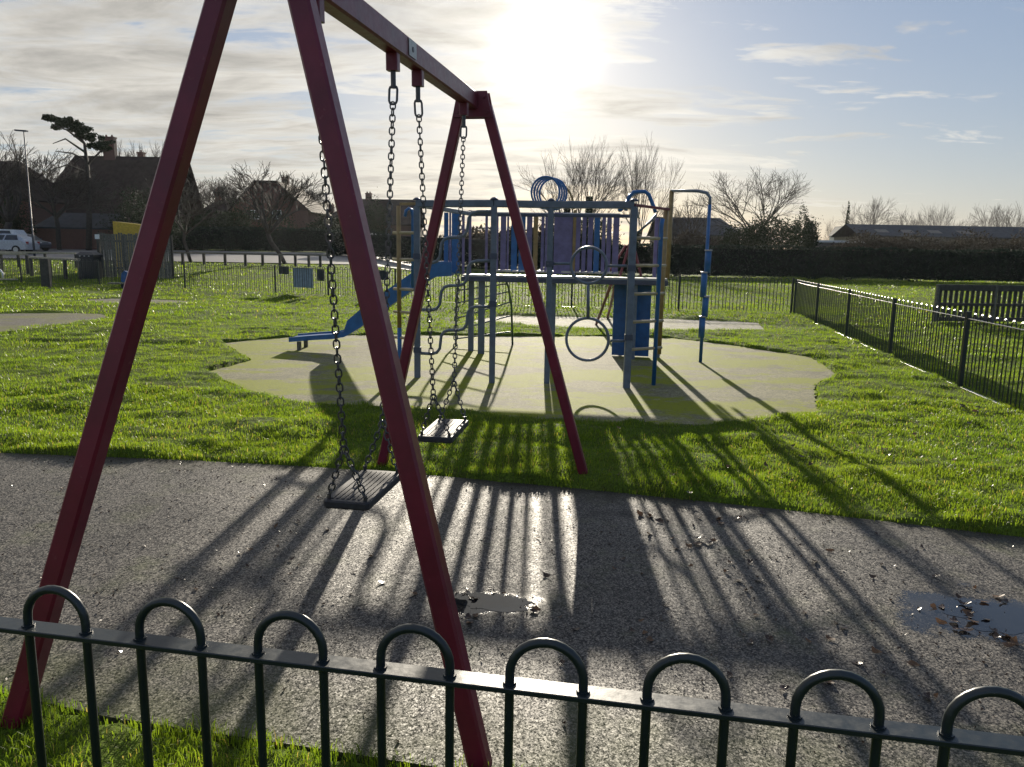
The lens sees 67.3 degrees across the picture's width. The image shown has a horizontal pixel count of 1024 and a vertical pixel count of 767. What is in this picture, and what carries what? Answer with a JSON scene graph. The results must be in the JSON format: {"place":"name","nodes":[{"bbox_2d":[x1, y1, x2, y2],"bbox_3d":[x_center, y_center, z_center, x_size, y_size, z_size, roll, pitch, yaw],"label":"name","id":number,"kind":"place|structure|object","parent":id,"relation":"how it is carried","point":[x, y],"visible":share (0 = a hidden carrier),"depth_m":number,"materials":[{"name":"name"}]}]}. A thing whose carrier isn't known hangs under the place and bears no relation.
{"place":"outdoors","nodes":[
{"label":"outdoors","id":0,"kind":"place"},
{"bbox_2d":[0,249,410,269],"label":"road","id":1,"kind":"structure","parent":0,"point":[340,259],"depth_m":58.86,"materials":[{"name":"grey asphalt"}]},
{"bbox_2d":[0,229,26,250],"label":"parked car","id":2,"kind":"object","parent":1,"relation":"on","point":[5,231],"visible":0.12,"depth_m":61.78,"materials":[{"name":"white paint"}]},
{"bbox_2d":[0,233,39,253],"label":"parked car","id":3,"kind":"object","parent":1,"relation":"on","point":[16,242],"visible":0.8,"depth_m":57.84,"materials":[{"name":"silver metal"}]},
{"bbox_2d":[27,234,51,250],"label":"parked car","id":4,"kind":"object","parent":1,"relation":"on","point":[45,245],"visible":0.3,"depth_m":65.20,"materials":[{"name":"paint"}]},
{"bbox_2d":[0,453,1023,766],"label":"tarmac","id":5,"kind":"structure","parent":0,"point":[606,599],"depth_m":3.58,"materials":[{"name":"grey asphalt"}]},
{"bbox_2d":[454,595,533,611],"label":"puddle","id":6,"kind":"object","parent":5,"relation":"on","point":[498,603],"visible":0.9,"depth_m":3.58,"materials":[{"name":"black liquid"}]},
{"bbox_2d":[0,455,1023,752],"bbox_3d":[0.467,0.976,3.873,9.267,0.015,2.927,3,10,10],"label":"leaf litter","id":7,"kind":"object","parent":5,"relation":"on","point":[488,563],"visible":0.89,"depth_m":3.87,"materials":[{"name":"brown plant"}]},
{"bbox_2d":[652,517,663,522],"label":"fallen leaf","id":8,"kind":"object","parent":5,"relation":"on","point":[659,520],"visible":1,"depth_m":4.71,"materials":[{"name":"brown plant"}]},
{"bbox_2d":[765,631,773,641],"bbox_3d":[1.100,1.082,3.285,0.032,0.012,0.073,-8,22,-4],"label":"fallen leaf","id":9,"kind":"object","parent":5,"relation":"on","point":[770,638],"visible":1,"depth_m":3.28,"materials":[{"name":"brown plant"}]},
{"bbox_2d":[779,685,788,690],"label":"fallen leaf","id":10,"kind":"object","parent":5,"relation":"on","point":[784,687],"visible":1,"depth_m":2.91,"materials":[{"name":"plant"}]},
{"bbox_2d":[872,646,884,653],"bbox_3d":[1.518,1.112,3.190,0.028,0.010,0.064,-27,37,-34],"label":"fallen leaf","id":11,"kind":"object","parent":5,"relation":"on","point":[874,650],"visible":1,"depth_m":3.20,"materials":[{"name":"brown plant"}]},
{"bbox_2d":[902,660,919,665],"bbox_3d":[1.611,1.126,3.108,0.068,0.007,0.031,9,26,22],"label":"fallen leaf","id":12,"kind":"object","parent":5,"relation":"on","point":[911,662],"visible":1,"depth_m":3.10,"materials":[{"name":"brown plant"}]},
{"bbox_2d":[923,692,931,703],"bbox_3d":[1.547,1.166,2.861,0.029,0.012,0.068,31,22,10],"label":"fallen leaf","id":13,"kind":"object","parent":5,"relation":"on","point":[927,694],"visible":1,"depth_m":2.88,"materials":[{"name":"brown plant"}]},
{"bbox_2d":[930,603,936,609],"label":"fallen leaf","id":14,"kind":"object","parent":5,"relation":"on","point":[933,605],"visible":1,"depth_m":3.61,"materials":[{"name":"brown plant"}]},
{"bbox_2d":[935,617,946,623],"bbox_3d":[1.939,1.075,3.458,0.069,0.008,0.031,20,44,27],"label":"fallen leaf","id":15,"kind":"object","parent":5,"relation":"on","point":[939,621],"visible":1,"depth_m":3.46,"materials":[{"name":"brown plant"}]},
{"bbox_2d":[950,616,959,622],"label":"fallen leaf","id":16,"kind":"object","parent":5,"relation":"on","point":[954,618],"visible":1,"depth_m":3.48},
{"bbox_2d":[955,628,973,630],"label":"fallen leaf","id":17,"kind":"object","parent":5,"relation":"on","point":[967,629],"visible":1,"depth_m":3.39,"materials":[{"name":"brown plant"}]},
{"bbox_2d":[934,599,1023,634],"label":"puddle","id":18,"kind":"object","parent":5,"relation":"on","point":[1010,619],"visible":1,"depth_m":3.55,"materials":[{"name":"black liquid"}]},
{"bbox_2d":[957,599,971,604],"bbox_3d":[2.150,1.038,3.638,0.078,0.016,0.033,0,12,39],"label":"fallen leaf","id":19,"kind":"object","parent":18,"relation":"on","point":[962,603],"visible":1,"depth_m":3.65,"materials":[{"name":"brown plant"}]},
{"bbox_2d":[967,611,973,617],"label":"fallen leaf","id":20,"kind":"object","parent":18,"relation":"on","point":[969,615],"visible":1,"depth_m":3.53,"materials":[{"name":"brown plant"}]},
{"bbox_2d":[993,631,1001,637],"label":"fallen leaf","id":21,"kind":"object","parent":5,"relation":"on","point":[996,635],"visible":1,"depth_m":3.35,"materials":[{"name":"plant"}]},
{"bbox_2d":[999,642,1015,646],"bbox_3d":[2.099,1.103,3.268,0.072,0.015,0.032,2,24,8],"label":"fallen leaf","id":22,"kind":"object","parent":5,"relation":"on","point":[1009,644],"visible":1,"depth_m":3.26,"materials":[{"name":"brown plant"}]},
{"bbox_2d":[1010,636,1018,644],"bbox_3d":[2.151,1.107,3.288,0.032,0.010,0.072,7,32,19],"label":"fallen leaf","id":23,"kind":"object","parent":5,"relation":"on","point":[1014,640],"visible":1,"depth_m":3.30,"materials":[{"name":"brown plant"}]},
{"bbox_2d":[0,249,1023,766],"bbox_3d":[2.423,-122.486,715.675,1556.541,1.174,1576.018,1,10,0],"label":"ground","id":24,"kind":"structure","parent":0,"point":[738,497],"depth_m":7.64,"materials":[{"name":"green plant"}]},
{"bbox_2d":[0,269,17,279],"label":"see saw","id":25,"kind":"object","parent":24,"relation":"on","point":[2,274],"visible":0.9,"depth_m":29.73,"materials":[{"name":"white paint"}]},
{"bbox_2d":[0,252,29,273],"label":"knee rail","id":26,"kind":"object","parent":24,"relation":"on","point":[4,253],"visible":0.73,"depth_m":37.15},
{"bbox_2d":[0,175,39,236],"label":"evergreen bush","id":27,"kind":"object","parent":24,"relation":"on","point":[16,222],"visible":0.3,"depth_m":68.56,"materials":[{"name":"green plant"}]},
{"bbox_2d":[14,129,35,255],"bbox_3d":[-34.470,-13.441,54.612,0.856,8.836,0.220,1,10,0],"label":"street lamp","id":28,"kind":"object","parent":24,"relation":"on","point":[33,240],"visible":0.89,"depth_m":54.58,"materials":[{"name":"grey metal"}]},
{"bbox_2d":[0,161,68,235],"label":"bare tree","id":29,"kind":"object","parent":24,"relation":"on","point":[39,214],"depth_m":74.48,"materials":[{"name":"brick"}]},
{"bbox_2d":[0,251,77,267],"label":"knee rail","id":30,"kind":"object","parent":24,"relation":"on","point":[44,254],"visible":0.53,"depth_m":42.40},
{"bbox_2d":[0,130,78,229],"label":"bare tree","id":31,"kind":"object","parent":24,"relation":"on","point":[8,215],"visible":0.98,"depth_m":64.55,"materials":[{"name":"brown plant"}]},
{"bbox_2d":[39,259,51,287],"bbox_3d":[-16.821,-3.949,27.739,0.320,1.100,0.180,1,10,0],"label":"gate post","id":32,"kind":"object","parent":24,"relation":"on","point":[45,272],"visible":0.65,"depth_m":27.66,"materials":[{"name":"grey wood"}]},
{"bbox_2d":[0,313,107,333],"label":"safety surface","id":33,"kind":"object","parent":24,"relation":"on","point":[14,321],"visible":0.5,"depth_m":16.44,"materials":[{"name":"grey rubber"}]},
{"bbox_2d":[29,256,81,279],"bbox_3d":[-20.619,-5.183,34.688,4.051,1.036,0.167,7,11,30],"label":"knee rail","id":34,"kind":"object","parent":24,"relation":"on","point":[64,266],"visible":0.61,"depth_m":34.29,"materials":[{"name":"wood"}]},
{"bbox_2d":[0,152,120,249],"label":"bare tree","id":35,"kind":"object","parent":24,"relation":"on","point":[75,184],"visible":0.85,"depth_m":67.59,"materials":[{"name":"brown plant"}]},
{"bbox_2d":[41,114,115,249],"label":"pine tree","id":36,"kind":"object","parent":24,"relation":"on","point":[70,124],"visible":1,"depth_m":67.56,"materials":[{"name":"green plant"}]},
{"bbox_2d":[33,213,126,249],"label":"brick outbuilding","id":37,"kind":"structure","parent":24,"relation":"on","point":[73,230],"depth_m":70.93,"materials":[{"name":"brick"}]},
{"bbox_2d":[75,252,102,278],"bbox_3d":[-19.025,-5.301,34.651,0.806,1.236,0.823,1,10,0],"label":"litter bin","id":38,"kind":"object","parent":24,"relation":"on","point":[92,257],"visible":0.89,"depth_m":34.36,"materials":[{"name":"plastic"}]},
{"bbox_2d":[96,233,100,253],"bbox_3d":[-19.325,-5.971,35.986,0.120,2.090,0.100,1,10,0],"label":"sign post","id":39,"kind":"object","parent":24,"relation":"on","point":[98,245],"visible":0.35,"depth_m":35.88,"materials":[{"name":"grey metal"}]},
{"bbox_2d":[113,221,140,269],"bbox_3d":[-20.257,-7.454,41.835,2.321,2.618,0.935,1,10,0],"label":"storage container","id":40,"kind":"object","parent":24,"relation":"on","point":[126,228],"visible":0.3,"depth_m":41.25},
{"bbox_2d":[91,140,163,156],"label":"bare tree","id":41,"kind":"object","parent":24,"relation":"on","point":[154,154],"visible":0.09,"depth_m":88.79,"materials":[{"name":"brown plant"}]},
{"bbox_2d":[58,135,204,249],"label":"detached house","id":42,"kind":"structure","parent":24,"relation":"on","point":[141,168],"depth_m":80.79,"materials":[{"name":"red brick"}]},
{"bbox_2d":[99,232,174,277],"bbox_3d":[-17.686,-5.940,36.140,3.480,2.234,0.188,1,10,0],"label":"timber screen","id":43,"kind":"object","parent":24,"relation":"on","point":[125,243],"visible":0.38,"depth_m":36.03,"materials":[{"name":"grey wood"}]},
{"bbox_2d":[87,299,186,302],"bbox_3d":[-10.658,-2.312,21.910,3.632,0.050,1.850,4,10,17],"label":"safety surface","id":44,"kind":"object","parent":24,"relation":"on","point":[118,300],"visible":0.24,"depth_m":22.13,"materials":[{"name":"grey rubber"}]},
{"bbox_2d":[90,179,188,249],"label":"bare tree","id":45,"kind":"object","parent":24,"relation":"on","point":[135,214],"visible":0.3,"depth_m":68.05,"materials":[{"name":"green plant"}]},
{"bbox_2d":[137,176,232,261],"bbox_3d":[-22.418,-10.967,51.062,6.571,6.226,5.046,8,12,35],"label":"bare tree","id":46,"kind":"object","parent":24,"relation":"on","point":[183,200],"visible":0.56,"depth_m":51.07,"materials":[{"name":"brown plant"}]},
{"bbox_2d":[183,197,231,249],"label":"evergreen bush","id":47,"kind":"object","parent":24,"relation":"on","point":[198,219],"visible":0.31,"depth_m":79.80,"materials":[{"name":"green plant"}]},
{"bbox_2d":[204,188,230,225],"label":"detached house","id":48,"kind":"structure","parent":24,"relation":"on","point":[226,207],"depth_m":111.16,"materials":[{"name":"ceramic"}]},
{"bbox_2d":[201,176,242,211],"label":"bare tree","id":49,"kind":"object","parent":24,"relation":"on","point":[226,193],"visible":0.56,"depth_m":112.00,"materials":[{"name":"brown plant"}]},
{"bbox_2d":[199,192,297,250],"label":"evergreen bush","id":50,"kind":"object","parent":24,"relation":"on","point":[246,222],"visible":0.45,"depth_m":77.61,"materials":[{"name":"green plant"}]},
{"bbox_2d":[173,252,330,266],"bbox_3d":[-16.469,-7.777,48.432,10.274,0.870,0.150,1,10,0],"label":"knee rail","id":51,"kind":"object","parent":24,"relation":"on","point":[262,258],"visible":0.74,"depth_m":48.31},
{"bbox_2d":[170,226,336,251],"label":"clipped hedge","id":52,"kind":"object","parent":24,"relation":"on","point":[291,239],"visible":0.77,"depth_m":74.11,"materials":[{"name":"green plant"}]},
{"bbox_2d":[217,160,332,263],"bbox_3d":[-15.431,-11.188,50.934,7.973,6.982,7.906,1,10,0],"label":"bare tree","id":53,"kind":"object","parent":24,"relation":"on","point":[269,230],"visible":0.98,"depth_m":50.84,"materials":[{"name":"brown plant"}]},
{"bbox_2d":[229,175,331,250],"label":"detached house","id":54,"kind":"structure","parent":24,"relation":"on","point":[303,217],"depth_m":97.84,"materials":[{"name":"red brick"}]},
{"bbox_2d":[0,0,587,766],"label":"swing set","id":55,"kind":"object","parent":24,"relation":"on","point":[376,28],"visible":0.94,"depth_m":2.39,"materials":[{"name":"red paint"}]},
{"bbox_2d":[318,85,399,510],"bbox_3d":[-0.624,-0.408,3.232,0.196,1.791,0.882,3,10,9],"label":"swing","id":56,"kind":"object","parent":55,"relation":"hanging from","point":[364,489],"visible":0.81,"depth_m":3.21,"materials":[{"name":"grey metal"}]},
{"bbox_2d":[414,99,468,442],"bbox_3d":[-0.344,-0.654,4.542,0.196,1.839,1.063,2,10,8],"label":"swing","id":57,"kind":"object","parent":55,"relation":"hanging from","point":[440,430],"visible":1,"depth_m":4.28,"materials":[{"name":"grey metal"}]},
{"bbox_2d":[298,211,340,251],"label":"evergreen bush","id":58,"kind":"object","parent":24,"relation":"on","point":[321,225],"visible":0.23,"depth_m":85.41,"materials":[{"name":"green plant"}]},
{"bbox_2d":[304,188,336,212],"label":"bare tree","id":59,"kind":"object","parent":24,"relation":"on","point":[319,202],"visible":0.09,"depth_m":114.69,"materials":[{"name":"brown plant"}]},
{"bbox_2d":[328,203,340,232],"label":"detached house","id":60,"kind":"structure","parent":24,"relation":"on","point":[334,214],"depth_m":117.20,"materials":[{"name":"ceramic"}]},
{"bbox_2d":[364,187,395,234],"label":"evergreen bush","id":61,"kind":"object","parent":24,"relation":"on","point":[370,215],"visible":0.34,"depth_m":81.95,"materials":[{"name":"green plant"}]},
{"bbox_2d":[362,192,424,236],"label":"detached house","id":62,"kind":"structure","parent":24,"relation":"on","point":[405,223],"depth_m":105.28,"materials":[{"name":"red brick"}]},
{"bbox_2d":[0,257,794,312],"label":"bow top railing","id":63,"kind":"object","parent":24,"relation":"on","point":[403,271],"visible":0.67,"depth_m":25.72,"materials":[{"name":"black metal"}]},
{"bbox_2d":[279,266,287,273],"bbox_3d":[-7.896,-3.917,26.581,0.442,0.262,0.012,6,11,27],"label":"notice board","id":64,"kind":"object","parent":63,"relation":"attached to","point":[281,270],"visible":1,"depth_m":26.59,"materials":[{"name":"black"}]},
{"bbox_2d":[293,268,312,287],"bbox_3d":[-7.129,-3.611,26.228,0.858,0.665,0.012,6,11,27],"label":"notice board","id":65,"kind":"object","parent":63,"relation":"attached to","point":[299,280],"visible":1,"depth_m":26.21,"materials":[{"name":"blue"}]},
{"bbox_2d":[317,269,323,280],"bbox_3d":[-6.439,-3.649,25.859,0.313,0.383,0.012,6,11,27],"label":"notice board","id":66,"kind":"object","parent":63,"relation":"attached to","point":[318,276],"visible":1,"depth_m":25.86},
{"bbox_2d":[379,270,385,279],"bbox_3d":[-4.173,-3.485,24.696,0.324,0.305,0.012,6,11,27],"label":"notice board","id":67,"kind":"object","parent":63,"relation":"attached to","point":[381,272],"visible":0.43,"depth_m":24.69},
{"bbox_2d":[420,222,510,267],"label":"winter thicket","id":68,"kind":"object","parent":24,"relation":"on","point":[479,235],"visible":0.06,"depth_m":71.00,"materials":[{"name":"brown plant"}]},
{"bbox_2d":[0,585,1023,766],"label":"bow top railing","id":69,"kind":"object","parent":24,"relation":"on","point":[878,728],"visible":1,"depth_m":1.34,"materials":[{"name":"black metal"}]},
{"bbox_2d":[210,335,834,425],"bbox_3d":[-0.038,-0.273,11.216,9.716,0.050,7.800,1,10,0],"label":"safety surface","id":70,"kind":"object","parent":24,"relation":"on","point":[721,381],"visible":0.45,"depth_m":9.91,"materials":[{"name":"rubber"}]},
{"bbox_2d":[289,176,711,387],"bbox_3d":[1.495,-1.952,13.476,6.115,2.650,9.561,10,13,41],"label":"climbing frame","id":71,"kind":"object","parent":70,"relation":"on","point":[631,298],"visible":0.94,"depth_m":11.61,"materials":[{"name":"blue paint"}]},
{"bbox_2d":[490,220,619,268],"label":"winter thicket","id":72,"kind":"object","parent":24,"relation":"on","point":[539,235],"visible":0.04,"depth_m":69.05,"materials":[{"name":"brown plant"}]},
{"bbox_2d":[513,137,637,237],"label":"bare tree","id":73,"kind":"object","parent":24,"relation":"on","point":[572,176],"visible":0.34,"depth_m":69.13,"materials":[{"name":"brown plant"}]},
{"bbox_2d":[580,209,624,245],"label":"evergreen bush","id":74,"kind":"object","parent":24,"relation":"on","point":[600,230],"visible":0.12,"depth_m":68.13,"materials":[{"name":"green plant"}]},
{"bbox_2d":[600,140,685,246],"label":"bare tree","id":75,"kind":"object","parent":24,"relation":"on","point":[636,177],"visible":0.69,"depth_m":71.20,"materials":[{"name":"brown plant"}]},
{"bbox_2d":[326,229,1023,281],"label":"clipped hedge","id":76,"kind":"object","parent":24,"relation":"on","point":[947,265],"visible":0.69,"depth_m":52.31,"materials":[{"name":"green plant"}]},
{"bbox_2d":[646,196,716,243],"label":"bare tree","id":77,"kind":"object","parent":24,"relation":"on","point":[676,219],"visible":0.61,"depth_m":81.13,"materials":[{"name":"brown plant"}]},
{"bbox_2d":[648,225,730,248],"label":"winter thicket","id":78,"kind":"object","parent":24,"relation":"on","point":[683,239],"visible":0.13,"depth_m":71.59,"materials":[{"name":"brown plant"}]},
{"bbox_2d":[648,217,740,243],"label":"bungalow","id":79,"kind":"object","parent":24,"relation":"on","point":[713,233],"visible":0.04,"depth_m":91.83,"materials":[{"name":"stone"}]},
{"bbox_2d":[715,221,741,248],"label":"evergreen bush","id":80,"kind":"object","parent":24,"relation":"on","point":[728,237],"visible":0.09,"depth_m":70.40,"materials":[{"name":"green plant"}]},
{"bbox_2d":[679,166,813,245],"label":"bare tree","id":81,"kind":"object","parent":24,"relation":"on","point":[763,201],"visible":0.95,"depth_m":75.76,"materials":[{"name":"brown plant"}]},
{"bbox_2d":[713,199,821,249],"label":"evergreen bush","id":82,"kind":"object","parent":24,"relation":"on","point":[761,236],"visible":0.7,"depth_m":67.80,"materials":[{"name":"green plant"}]},
{"bbox_2d":[786,206,823,249],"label":"evergreen bush","id":83,"kind":"object","parent":24,"relation":"on","point":[810,224],"visible":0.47,"depth_m":72.09,"materials":[{"name":"green plant"}]},
{"bbox_2d":[801,240,855,249],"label":"flat garage","id":84,"kind":"structure","parent":24,"relation":"on","point":[826,242],"depth_m":73.69,"materials":[{"name":"white paint"}]},
{"bbox_2d":[824,220,835,239],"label":"bare tree","id":85,"kind":"object","parent":24,"relation":"on","point":[828,230],"visible":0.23,"depth_m":146.52,"materials":[{"name":"plant"}]},
{"bbox_2d":[828,226,841,239],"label":"gabled cottage","id":86,"kind":"structure","parent":24,"relation":"on","point":[835,229],"depth_m":127.47,"materials":[{"name":"paint"}]},
{"bbox_2d":[844,201,849,223],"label":"thin conifer","id":87,"kind":"object","parent":24,"relation":"on","point":[847,218],"visible":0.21,"depth_m":117.21,"materials":[{"name":"green plant"}]},
{"bbox_2d":[815,228,917,250],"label":"winter thicket","id":88,"kind":"object","parent":24,"relation":"on","point":[877,241],"visible":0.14,"depth_m":69.75,"materials":[{"name":"brown plant"}]},
{"bbox_2d":[841,196,902,224],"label":"bare tree","id":89,"kind":"object","parent":24,"relation":"on","point":[872,214],"visible":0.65,"depth_m":135.94,"materials":[{"name":"brown plant"}]},
{"bbox_2d":[793,279,1023,414],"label":"bow top railing","id":90,"kind":"object","parent":24,"relation":"on","point":[848,313],"visible":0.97,"depth_m":11.59,"materials":[{"name":"black metal"}]},
{"bbox_2d":[885,206,946,225],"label":"bare tree","id":91,"kind":"object","parent":24,"relation":"on","point":[911,223],"visible":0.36,"depth_m":145.89,"materials":[{"name":"brown plant"}]},
{"bbox_2d":[858,230,988,252],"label":"winter thicket","id":92,"kind":"object","parent":24,"relation":"on","point":[919,245],"visible":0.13,"depth_m":68.55,"materials":[{"name":"brown plant"}]},
{"bbox_2d":[831,224,1023,245],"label":"long low building","id":93,"kind":"structure","parent":24,"relation":"on","point":[844,232],"depth_m":109.88,"materials":[{"name":"stone"}]},
{"bbox_2d":[916,205,987,225],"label":"bare tree","id":94,"kind":"object","parent":24,"relation":"on","point":[944,224],"visible":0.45,"depth_m":146.40,"materials":[{"name":"brown plant"}]},
{"bbox_2d":[930,228,1023,253],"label":"winter thicket","id":95,"kind":"object","parent":24,"relation":"on","point":[973,244],"visible":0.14,"depth_m":68.33,"materials":[{"name":"brown plant"}]},
{"bbox_2d":[933,284,1023,322],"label":"slatted barrier","id":96,"kind":"object","parent":24,"relation":"on","point":[995,304],"visible":0.85,"depth_m":19.02,"materials":[{"name":"metal"}]},
{"bbox_2d":[971,203,1023,226],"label":"bare tree","id":97,"kind":"object","parent":24,"relation":"on","point":[996,220],"visible":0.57,"depth_m":146.36,"materials":[{"name":"plant"}]},
{"bbox_2d":[992,204,1023,226],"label":"bare tree","id":98,"kind":"object","parent":24,"relation":"on","point":[1019,220],"visible":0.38,"depth_m":148.19,"materials":[{"name":"plant"}]},
{"bbox_2d":[994,228,1023,249],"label":"winter thicket","id":99,"kind":"object","parent":24,"relation":"on","point":[1019,244],"visible":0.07,"depth_m":69.90,"materials":[{"name":"plant"}]},
{"bbox_2d":[0,0,1023,248],"label":"sky","id":100,"kind":"structure","parent":0,"point":[917,104],"materials":[{"name":"blue"}]},
{"bbox_2d":[474,315,763,329],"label":"paving","id":101,"kind":"structure","parent":0,"point":[667,323],"depth_m":17.89,"materials":[{"name":"pale concrete"}]}
]}

